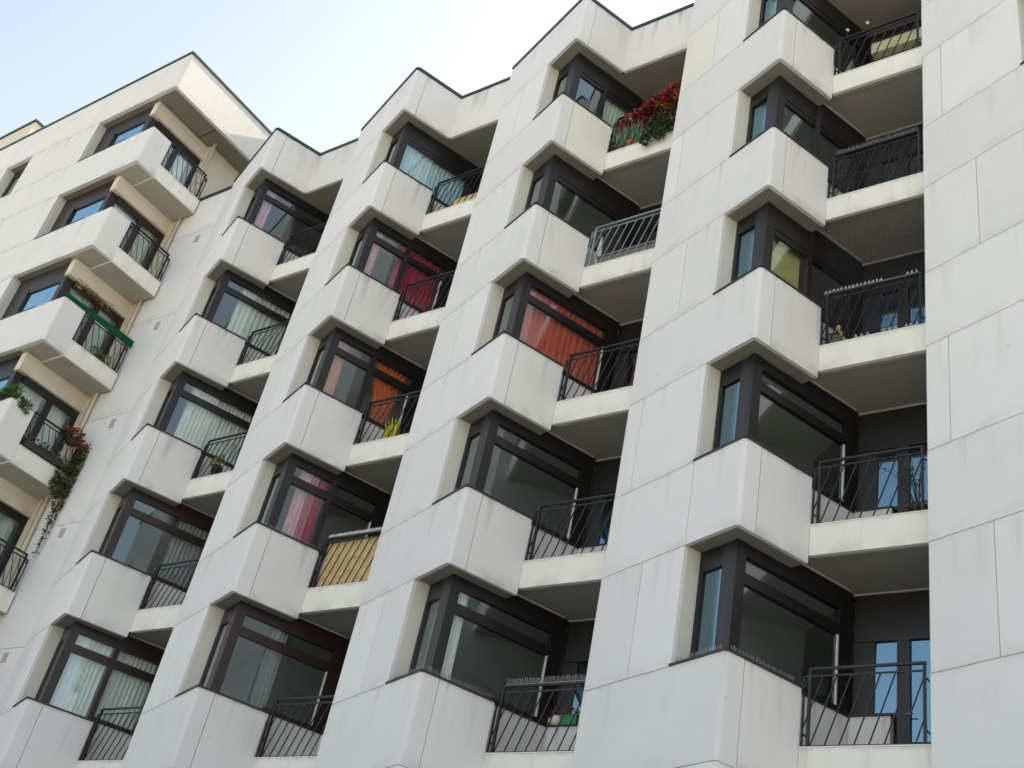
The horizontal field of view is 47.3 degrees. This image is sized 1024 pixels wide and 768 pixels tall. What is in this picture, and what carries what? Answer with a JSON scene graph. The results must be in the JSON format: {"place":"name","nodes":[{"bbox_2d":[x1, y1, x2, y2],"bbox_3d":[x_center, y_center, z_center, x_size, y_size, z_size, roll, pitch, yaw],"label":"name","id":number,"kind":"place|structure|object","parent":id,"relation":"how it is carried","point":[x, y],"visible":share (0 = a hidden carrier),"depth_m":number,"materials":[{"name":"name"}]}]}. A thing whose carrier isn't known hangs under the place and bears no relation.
{"place":"outdoors","nodes":[
{"label":"outdoors","id":0,"kind":"place"},
{"bbox_2d":[0,51,271,614],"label":"apartment building","id":1,"kind":"structure","parent":0,"point":[68,182],"depth_m":29.40,"materials":[{"name":"concrete"}]},
{"bbox_2d":[0,512,15,553],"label":"curtain","id":2,"kind":"object","parent":1,"relation":"attached to","point":[7,524],"visible":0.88,"depth_m":25.31,"materials":[{"name":"fabric"}]},
{"bbox_2d":[1,169,24,197],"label":"window","id":3,"kind":"structure","parent":1,"relation":"in","point":[11,185],"depth_m":34.20,"materials":[{"name":"black glass"}]},
{"bbox_2d":[0,501,27,574],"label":"window","id":4,"kind":"structure","parent":1,"relation":"in","point":[8,511],"depth_m":25.23,"materials":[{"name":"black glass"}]},
{"bbox_2d":[0,383,33,414],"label":"trailing plant","id":5,"kind":"object","parent":1,"relation":"on","point":[16,396],"visible":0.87,"depth_m":25.00,"materials":[{"name":"green plant"}]},
{"bbox_2d":[0,356,77,455],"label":"window","id":6,"kind":"structure","parent":1,"relation":"in","point":[8,375],"depth_m":26.42,"materials":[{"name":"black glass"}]},
{"bbox_2d":[17,383,67,449],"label":"curtain","id":7,"kind":"object","parent":1,"relation":"attached to","point":[57,416],"visible":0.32,"depth_m":26.61,"materials":[{"name":"white fabric"}]},
{"bbox_2d":[22,430,66,469],"bbox_3d":[-10.082,1.413,25.209,0.324,0.370,1.242,-13,-42,33],"label":"window box","id":8,"kind":"object","parent":1,"relation":"attached to","point":[43,452],"visible":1,"depth_m":25.13,"materials":[{"name":"grey plastic"}]},
{"bbox_2d":[31,444,91,557],"bbox_3d":[-9.753,2.436,25.175,0.515,2.922,0.781,-13,-42,33],"label":"ivy","id":9,"kind":"object","parent":1,"relation":"hanging from","point":[59,494],"visible":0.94,"depth_m":25.23,"materials":[{"name":"green plant"}]},
{"bbox_2d":[0,263,123,358],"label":"window","id":10,"kind":"structure","parent":1,"relation":"in","point":[49,286],"depth_m":28.10,"materials":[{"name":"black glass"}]},
{"bbox_2d":[62,425,86,450],"bbox_3d":[-9.657,1.183,25.784,0.502,0.496,0.634,-13,-42,33],"label":"flower basket","id":11,"kind":"object","parent":1,"relation":"hanging from","point":[76,442],"visible":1,"depth_m":25.70,"materials":[{"name":"red plant"}]},
{"bbox_2d":[68,289,113,353],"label":"curtain","id":12,"kind":"object","parent":1,"relation":"attached to","point":[79,297],"visible":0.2,"depth_m":28.17,"materials":[{"name":"fabric"}]},
{"bbox_2d":[75,278,112,311],"bbox_3d":[-9.960,-2.115,27.866,0.210,0.227,1.158,-13,-42,33],"label":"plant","id":13,"kind":"object","parent":1,"relation":"hanging from","point":[92,292],"visible":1,"depth_m":27.85,"materials":[{"name":"green plant"}]},
{"bbox_2d":[33,180,163,269],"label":"window","id":14,"kind":"structure","parent":1,"relation":"in","point":[96,200],"depth_m":29.68,"materials":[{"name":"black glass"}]},
{"bbox_2d":[65,292,133,348],"bbox_3d":[-9.516,-1.482,27.035,0.028,0.214,2.000,-13,-42,33],"label":"cloth screen","id":15,"kind":"object","parent":1,"relation":"attached to","point":[116,332],"visible":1,"depth_m":27.09,"materials":[{"name":"green fabric"}]},
{"bbox_2d":[88,345,112,365],"bbox_3d":[-9.597,-0.603,27.202,0.393,0.520,0.662,-22,-47,40],"label":"potted plant","id":16,"kind":"object","parent":1,"relation":"on","point":[94,353],"visible":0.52,"depth_m":27.21,"materials":[{"name":"green plant"}]},
{"bbox_2d":[114,203,154,264],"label":"curtain","id":17,"kind":"object","parent":1,"relation":"attached to","point":[123,212],"visible":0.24,"depth_m":29.77,"materials":[{"name":"fabric"}]},
{"bbox_2d":[77,106,199,187],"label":"window","id":18,"kind":"structure","parent":1,"relation":"in","point":[134,125],"depth_m":31.26,"materials":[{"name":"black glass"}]},
{"bbox_2d":[169,151,190,181],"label":"curtain","id":19,"kind":"object","parent":1,"relation":"attached to","point":[174,169],"visible":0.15,"depth_m":31.45,"materials":[{"name":"white fabric"}]},
{"bbox_2d":[0,0,694,152],"label":"sky","id":20,"kind":"structure","parent":0,"point":[315,71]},
{"bbox_2d":[0,0,1023,767],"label":"apartment building","id":21,"kind":"structure","parent":0,"point":[706,540],"depth_m":17.86,"materials":[{"name":"paint"}]},
{"bbox_2d":[13,621,164,733],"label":"window","id":22,"kind":"structure","parent":21,"relation":"in","point":[132,646],"depth_m":21.00,"materials":[{"name":"black plastic"}]},
{"bbox_2d":[49,635,156,729],"bbox_3d":[-7.343,5.454,20.962,1.600,1.612,0.104,30,-38,-23],"label":"curtain","id":23,"kind":"object","parent":21,"relation":"attached to","point":[76,687],"visible":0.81,"depth_m":20.98,"materials":[{"name":"white fabric"}]},
{"bbox_2d":[76,487,214,590],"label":"window","id":24,"kind":"structure","parent":21,"relation":"in","point":[125,509],"depth_m":22.62,"materials":[{"name":"black plastic"}]},
{"bbox_2d":[158,520,207,588],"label":"curtain","id":25,"kind":"object","parent":21,"relation":"attached to","point":[178,550],"visible":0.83,"depth_m":22.76,"materials":[{"name":"grey fabric"}]},
{"bbox_2d":[131,371,257,466],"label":"window","id":26,"kind":"structure","parent":21,"relation":"in","point":[175,391],"depth_m":24.20,"materials":[{"name":"black plastic"}]},
{"bbox_2d":[174,387,251,464],"bbox_3d":[-6.197,0.991,24.147,1.400,1.612,0.130,30,-37,-23],"label":"curtain","id":27,"kind":"object","parent":21,"relation":"attached to","point":[199,427],"visible":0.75,"depth_m":24.17,"materials":[{"name":"white fabric"}]},
{"bbox_2d":[210,454,224,474],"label":"potted plant","id":28,"kind":"object","parent":21,"relation":"on","point":[216,466],"visible":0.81,"depth_m":23.03,"materials":[{"name":"green plant"}]},
{"bbox_2d":[179,269,295,355],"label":"window","id":29,"kind":"structure","parent":21,"relation":"in","point":[221,286],"depth_m":25.78,"materials":[{"name":"black plastic"}]},
{"bbox_2d":[227,288,291,354],"bbox_3d":[-5.600,-1.228,25.750,1.220,1.612,0.100,30,-38,-23],"label":"curtain","id":30,"kind":"object","parent":21,"relation":"attached to","point":[246,320],"visible":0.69,"depth_m":25.78,"materials":[{"name":"fabric"}]},
{"bbox_2d":[175,600,349,732],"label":"window","id":31,"kind":"structure","parent":21,"relation":"in","point":[230,627],"depth_m":18.77,"materials":[{"name":"black plastic"}]},
{"bbox_2d":[254,189,276,228],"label":"curtain","id":32,"kind":"object","parent":21,"relation":"attached to","point":[263,213],"visible":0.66,"depth_m":27.04,"materials":[{"name":"pink fabric"}]},
{"bbox_2d":[248,627,288,708],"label":"curtain","id":33,"kind":"object","parent":21,"relation":"attached to","point":[264,680],"visible":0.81,"depth_m":18.60,"materials":[{"name":"grey fabric"}]},
{"bbox_2d":[222,178,328,256],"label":"window","id":34,"kind":"structure","parent":21,"relation":"in","point":[260,195],"depth_m":27.33,"materials":[{"name":"black plastic"}]},
{"bbox_2d":[281,470,327,543],"bbox_3d":[-3.595,2.231,20.065,0.519,1.612,0.095,28,-37,-20],"label":"curtain","id":35,"kind":"object","parent":21,"relation":"attached to","point":[302,513],"visible":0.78,"depth_m":20.09,"materials":[{"name":"pink fabric"}]},
{"bbox_2d":[233,453,390,554],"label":"window","id":36,"kind":"structure","parent":21,"relation":"in","point":[283,477],"depth_m":20.32,"materials":[{"name":"black plastic"}]},
{"bbox_2d":[323,341,349,395],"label":"curtain","id":37,"kind":"object","parent":21,"relation":"attached to","point":[333,375],"visible":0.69,"depth_m":21.57,"materials":[{"name":"fabric"}]},
{"bbox_2d":[316,536,378,586],"bbox_3d":[-2.601,2.886,19.022,1.295,0.845,0.025,-13,-42,33],"label":"reed screen","id":38,"kind":"object","parent":21,"relation":"attached to","point":[346,561],"visible":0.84,"depth_m":19.05,"materials":[{"name":"beige wicker"}]},
{"bbox_2d":[282,327,426,434],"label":"window","id":39,"kind":"structure","parent":21,"relation":"in","point":[328,347],"depth_m":21.91,"materials":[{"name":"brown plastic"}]},
{"bbox_2d":[329,527,381,537],"bbox_3d":[-2.556,2.442,19.297,1.256,0.070,0.052,-13,-42,33],"label":"spike strip","id":40,"kind":"object","parent":21,"relation":"attached to","point":[356,532],"visible":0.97,"depth_m":19.29,"materials":[{"name":"white plastic"}]},
{"bbox_2d":[364,231,383,274],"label":"curtain","id":41,"kind":"object","parent":21,"relation":"attached to","point":[371,259],"visible":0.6,"depth_m":23.14,"materials":[{"name":"pink fabric"}]},
{"bbox_2d":[370,361,407,425],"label":"curtain","id":42,"kind":"object","parent":21,"relation":"attached to","point":[382,389],"visible":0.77,"depth_m":22.04,"materials":[{"name":"orange fabric"}]},
{"bbox_2d":[325,217,457,312],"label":"window","id":43,"kind":"structure","parent":21,"relation":"in","point":[367,236],"depth_m":23.49,"materials":[{"name":"black plastic"}]},
{"bbox_2d":[383,417,400,437],"bbox_3d":[-2.105,0.848,20.542,0.251,0.604,0.429,28,-37,-21],"label":"potted plant","id":44,"kind":"object","parent":21,"relation":"on","point":[389,429],"visible":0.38,"depth_m":20.50,"materials":[{"name":"yellow plant"}]},
{"bbox_2d":[388,244,440,311],"bbox_3d":[-1.999,-1.978,23.464,1.000,1.612,0.125,29,-37,-23],"label":"curtain","id":45,"kind":"object","parent":21,"relation":"attached to","point":[412,274],"visible":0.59,"depth_m":23.53,"materials":[{"name":"fabric"}]},
{"bbox_2d":[362,121,483,206],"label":"window","id":46,"kind":"structure","parent":21,"relation":"in","point":[410,135],"depth_m":25.06,"materials":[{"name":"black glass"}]},
{"bbox_2d":[399,145,464,205],"bbox_3d":[-1.730,-4.384,24.907,1.600,1.612,0.110,30,-37,-23],"label":"curtain","id":47,"kind":"object","parent":21,"relation":"attached to","point":[423,169],"visible":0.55,"depth_m":24.93,"materials":[{"name":"white fabric"}]},
{"bbox_2d":[423,592,468,679],"bbox_3d":[-0.951,3.615,16.174,0.259,1.612,0.451,29,-37,-22],"label":"curtain","id":48,"kind":"object","parent":21,"relation":"attached to","point":[448,662],"visible":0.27,"depth_m":16.09,"materials":[{"name":"white fabric"}]},
{"bbox_2d":[452,192,477,205],"bbox_3d":[-0.930,-3.614,23.608,0.760,0.480,0.050,-13,-42,33],"label":"board","id":49,"kind":"object","parent":21,"relation":"on","point":[462,199],"visible":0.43,"depth_m":23.73,"materials":[{"name":"beige wood"}]},
{"bbox_2d":[385,574,567,724],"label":"window","id":50,"kind":"structure","parent":21,"relation":"in","point":[446,591],"depth_m":16.44,"materials":[{"name":"black plastic"}]},
{"bbox_2d":[432,409,595,546],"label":"window","id":51,"kind":"structure","parent":21,"relation":"in","point":[486,427],"depth_m":18.02,"materials":[{"name":"black plastic"}]},
{"bbox_2d":[471,271,618,392],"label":"window","id":52,"kind":"structure","parent":21,"relation":"in","point":[520,289],"depth_m":19.60,"materials":[{"name":"black plastic"}]},
{"bbox_2d":[505,288,601,386],"bbox_3d":[0.714,-0.675,19.436,1.668,1.612,0.423,22,-35,-13],"label":"curtain","id":53,"kind":"object","parent":21,"relation":"attached to","point":[550,337],"visible":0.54,"depth_m":19.52,"materials":[{"name":"red fabric"}]},
{"bbox_2d":[551,715,560,724],"bbox_3d":[0.617,4.686,16.268,0.170,0.150,0.170,-13,-42,33],"label":"flower pot","id":54,"kind":"object","parent":21,"relation":"on","point":[555,720],"visible":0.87,"depth_m":16.20,"materials":[{"name":"white ceramic"}]},
{"bbox_2d":[560,707,579,724],"bbox_3d":[0.803,4.592,16.180,0.340,0.273,0.178,-13,-42,33],"label":"planter box","id":55,"kind":"object","parent":21,"relation":"on","point":[567,718],"visible":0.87,"depth_m":16.11,"materials":[{"name":"green plastic"}]},
{"bbox_2d":[504,154,639,254],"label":"window","id":56,"kind":"structure","parent":21,"relation":"in","point":[595,193],"depth_m":21.17,"materials":[{"name":"black metal"}]},
{"bbox_2d":[554,620,594,715],"bbox_3d":[1.170,4.361,16.168,1.366,2.442,0.129,-13,-42,33],"label":"balcony door","id":57,"kind":"structure","parent":21,"relation":"in","point":[579,634],"depth_m":16.79,"materials":[{"name":"black glass"}]},
{"bbox_2d":[532,53,653,135],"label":"window","id":58,"kind":"structure","parent":21,"relation":"in","point":[569,77],"depth_m":22.65,"materials":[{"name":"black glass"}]},
{"bbox_2d":[593,237,602,264],"bbox_3d":[1.491,-2.193,20.266,0.120,0.950,0.114,-13,-42,33],"label":"folded parasol","id":59,"kind":"object","parent":21,"relation":"on","point":[598,248],"visible":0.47,"depth_m":20.31,"materials":[{"name":"white fabric"}]},
{"bbox_2d":[583,458,620,545],"bbox_3d":[1.695,2.102,17.737,1.366,2.441,0.129,-13,-42,33],"label":"balcony door","id":60,"kind":"structure","parent":21,"relation":"in","point":[607,471],"depth_m":18.33,"materials":[{"name":"black glass"}]},
{"bbox_2d":[602,98,637,140],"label":"curtain","id":61,"kind":"object","parent":21,"relation":"attached to","point":[612,113],"visible":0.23,"depth_m":22.76,"materials":[{"name":"fabric"}]},
{"bbox_2d":[596,238,655,263],"bbox_3d":[2.024,-2.134,19.803,1.274,0.535,0.314,-13,-42,33],"label":"planter box","id":62,"kind":"object","parent":21,"relation":"on","point":[629,252],"visible":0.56,"depth_m":19.80,"materials":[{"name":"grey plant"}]},
{"bbox_2d":[610,321,642,389],"bbox_3d":[2.220,-0.157,19.306,1.366,2.441,0.129,-13,-42,33],"label":"balcony door","id":63,"kind":"structure","parent":21,"relation":"in","point":[632,331],"depth_m":19.89,"materials":[{"name":"black glass"}]},
{"bbox_2d":[609,117,651,151],"bbox_3d":[2.136,-4.539,21.633,0.897,0.708,0.508,-13,-42,33],"label":"lavender","id":64,"kind":"object","parent":21,"relation":"on","point":[631,136],"visible":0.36,"depth_m":21.55,"materials":[{"name":"green plant"}]},
{"bbox_2d":[625,139,636,145],"bbox_3d":[2.172,-4.327,21.419,0.227,0.200,0.227,-13,-42,33],"label":"flower pot","id":65,"kind":"object","parent":21,"relation":"on","point":[628,142],"visible":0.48,"depth_m":21.38,"materials":[{"name":"ceramic"}]},
{"bbox_2d":[630,356,636,385],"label":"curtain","id":66,"kind":"object","parent":21,"relation":"attached to","point":[633,370],"visible":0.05,"depth_m":19.71,"materials":[{"name":"fabric"}]},
{"bbox_2d":[635,203,661,244],"bbox_3d":[2.744,-2.416,20.874,1.366,2.441,0.129,-13,-42,33],"label":"balcony door","id":67,"kind":"structure","parent":21,"relation":"in","point":[656,217],"depth_m":21.54,"materials":[{"name":"black glass"}]},
{"bbox_2d":[617,80,681,134],"bbox_3d":[2.562,-4.876,21.498,1.539,1.462,0.513,-13,-42,33],"label":"climbing plant","id":68,"kind":"object","parent":21,"relation":"on","point":[672,89],"visible":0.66,"depth_m":21.55,"materials":[{"name":"red plant"}]},
{"bbox_2d":[639,102,677,146],"bbox_3d":[2.673,-4.643,21.004,0.805,1.043,0.446,-13,-42,33],"label":"shrub","id":69,"kind":"object","parent":21,"relation":"on","point":[647,136],"visible":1,"depth_m":20.87,"materials":[{"name":"green plant"}]},
{"bbox_2d":[655,111,675,135],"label":"balcony door","id":70,"kind":"structure","parent":21,"relation":"in","point":[659,118],"depth_m":23.13,"materials":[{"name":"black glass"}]},
{"bbox_2d":[668,538,852,714],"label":"window","id":71,"kind":"structure","parent":21,"relation":"in","point":[731,557],"depth_m":14.08,"materials":[{"name":"black plastic"}]},
{"bbox_2d":[693,353,857,510],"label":"window","id":72,"kind":"structure","parent":21,"relation":"in","point":[749,371],"depth_m":15.67,"materials":[{"name":"black plastic"}]},
{"bbox_2d":[771,238,799,288],"bbox_3d":[3.903,-1.637,16.936,0.700,1.335,0.050,30,-38,-23],"label":"roller blind","id":73,"kind":"object","parent":21,"relation":"attached to","point":[785,263],"visible":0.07,"depth_m":17.06,"materials":[{"name":"yellow fabric"}]},
{"bbox_2d":[713,201,861,338],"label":"window","id":74,"kind":"structure","parent":21,"relation":"in","point":[769,222],"depth_m":17.21,"materials":[{"name":"black metal"}]},
{"bbox_2d":[729,75,864,192],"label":"window","id":75,"kind":"structure","parent":21,"relation":"in","point":[779,94],"depth_m":18.80,"materials":[{"name":"black metal"}]},
{"bbox_2d":[743,0,867,71],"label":"window","id":76,"kind":"structure","parent":21,"relation":"in","point":[826,12],"depth_m":20.46,"materials":[{"name":"black metal"}]},
{"bbox_2d":[828,332,839,342],"bbox_3d":[4.506,-0.477,16.402,0.190,0.580,0.049,-13,-42,33],"label":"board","id":77,"kind":"object","parent":21,"relation":"on","point":[834,339],"visible":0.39,"depth_m":16.51,"materials":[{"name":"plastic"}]},
{"bbox_2d":[824,269,917,294],"bbox_3d":[4.969,-1.414,16.225,1.330,0.070,0.052,-13,-42,33],"label":"spike strip","id":78,"kind":"object","parent":21,"relation":"attached to","point":[865,283],"visible":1,"depth_m":16.29,"materials":[{"name":"white plastic"}]},
{"bbox_2d":[821,198,925,343],"bbox_3d":[5.048,-1.610,16.284,1.473,2.330,0.005,-13,-42,33],"label":"bird net","id":79,"kind":"object","parent":21,"relation":"on","point":[880,277],"visible":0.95,"depth_m":16.26,"materials":[{"name":"black plastic"}]},
{"bbox_2d":[836,137,917,194],"bbox_3d":[5.442,-3.244,17.504,1.280,0.860,0.012,-13,-42,33],"label":"screen","id":80,"kind":"object","parent":21,"relation":"attached to","point":[876,165],"visible":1,"depth_m":17.50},
{"bbox_2d":[854,321,917,337],"bbox_3d":[4.983,-0.724,15.595,0.880,0.070,0.052,-13,-42,33],"label":"spike strip","id":81,"kind":"object","parent":21,"relation":"attached to","point":[867,333],"visible":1,"depth_m":15.55,"materials":[{"name":"white plastic"}]},
{"bbox_2d":[851,590,929,743],"bbox_3d":[4.683,3.559,13.838,1.366,2.442,0.129,-13,-42,33],"label":"balcony door","id":82,"kind":"structure","parent":21,"relation":"in","point":[903,619],"depth_m":14.30,"materials":[{"name":"black metal"}]},
{"bbox_2d":[856,404,926,512],"bbox_3d":[5.208,1.300,15.407,1.366,2.441,0.129,-13,-42,33],"label":"balcony door","id":83,"kind":"structure","parent":21,"relation":"in","point":[903,427],"depth_m":15.90,"materials":[{"name":"black metal"}]},
{"bbox_2d":[861,251,924,335],"bbox_3d":[5.733,-0.959,16.976,1.366,2.441,0.129,-13,-42,33],"label":"balcony door","id":84,"kind":"structure","parent":21,"relation":"in","point":[907,262],"depth_m":17.48,"materials":[{"name":"black metal"}]},
{"bbox_2d":[865,124,922,187],"bbox_3d":[6.258,-3.218,18.545,1.366,2.441,0.129,-13,-42,33],"label":"balcony door","id":85,"kind":"structure","parent":21,"relation":"in","point":[873,162],"depth_m":19.07,"materials":[{"name":"black glass"}]},
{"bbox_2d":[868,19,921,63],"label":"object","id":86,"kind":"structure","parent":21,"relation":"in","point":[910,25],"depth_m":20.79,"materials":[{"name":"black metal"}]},
{"bbox_2d":[870,24,921,60],"bbox_3d":[6.831,-5.965,20.277,1.220,0.300,0.180,-13,-42,33],"label":"screen","id":87,"kind":"object","parent":21,"relation":"attached to","point":[893,43],"visible":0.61,"depth_m":20.31,"materials":[{"name":"fabric"}]},
{"bbox_2d":[883,459,927,511],"bbox_3d":[4.869,1.397,14.519,0.615,1.183,0.328,-13,-42,33],"label":"potted plant","id":88,"kind":"object","parent":21,"relation":"on","point":[911,506],"visible":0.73,"depth_m":14.54,"materials":[{"name":"green plant"}]},
{"bbox_2d":[836,325,844,340],"bbox_3d":[4.584,-0.569,16.304,0.198,0.652,0.086,-13,-42,33],"label":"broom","id":89,"kind":"object","parent":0,"point":[838,329],"visible":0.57,"depth_m":16.42,"materials":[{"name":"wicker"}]}
]}

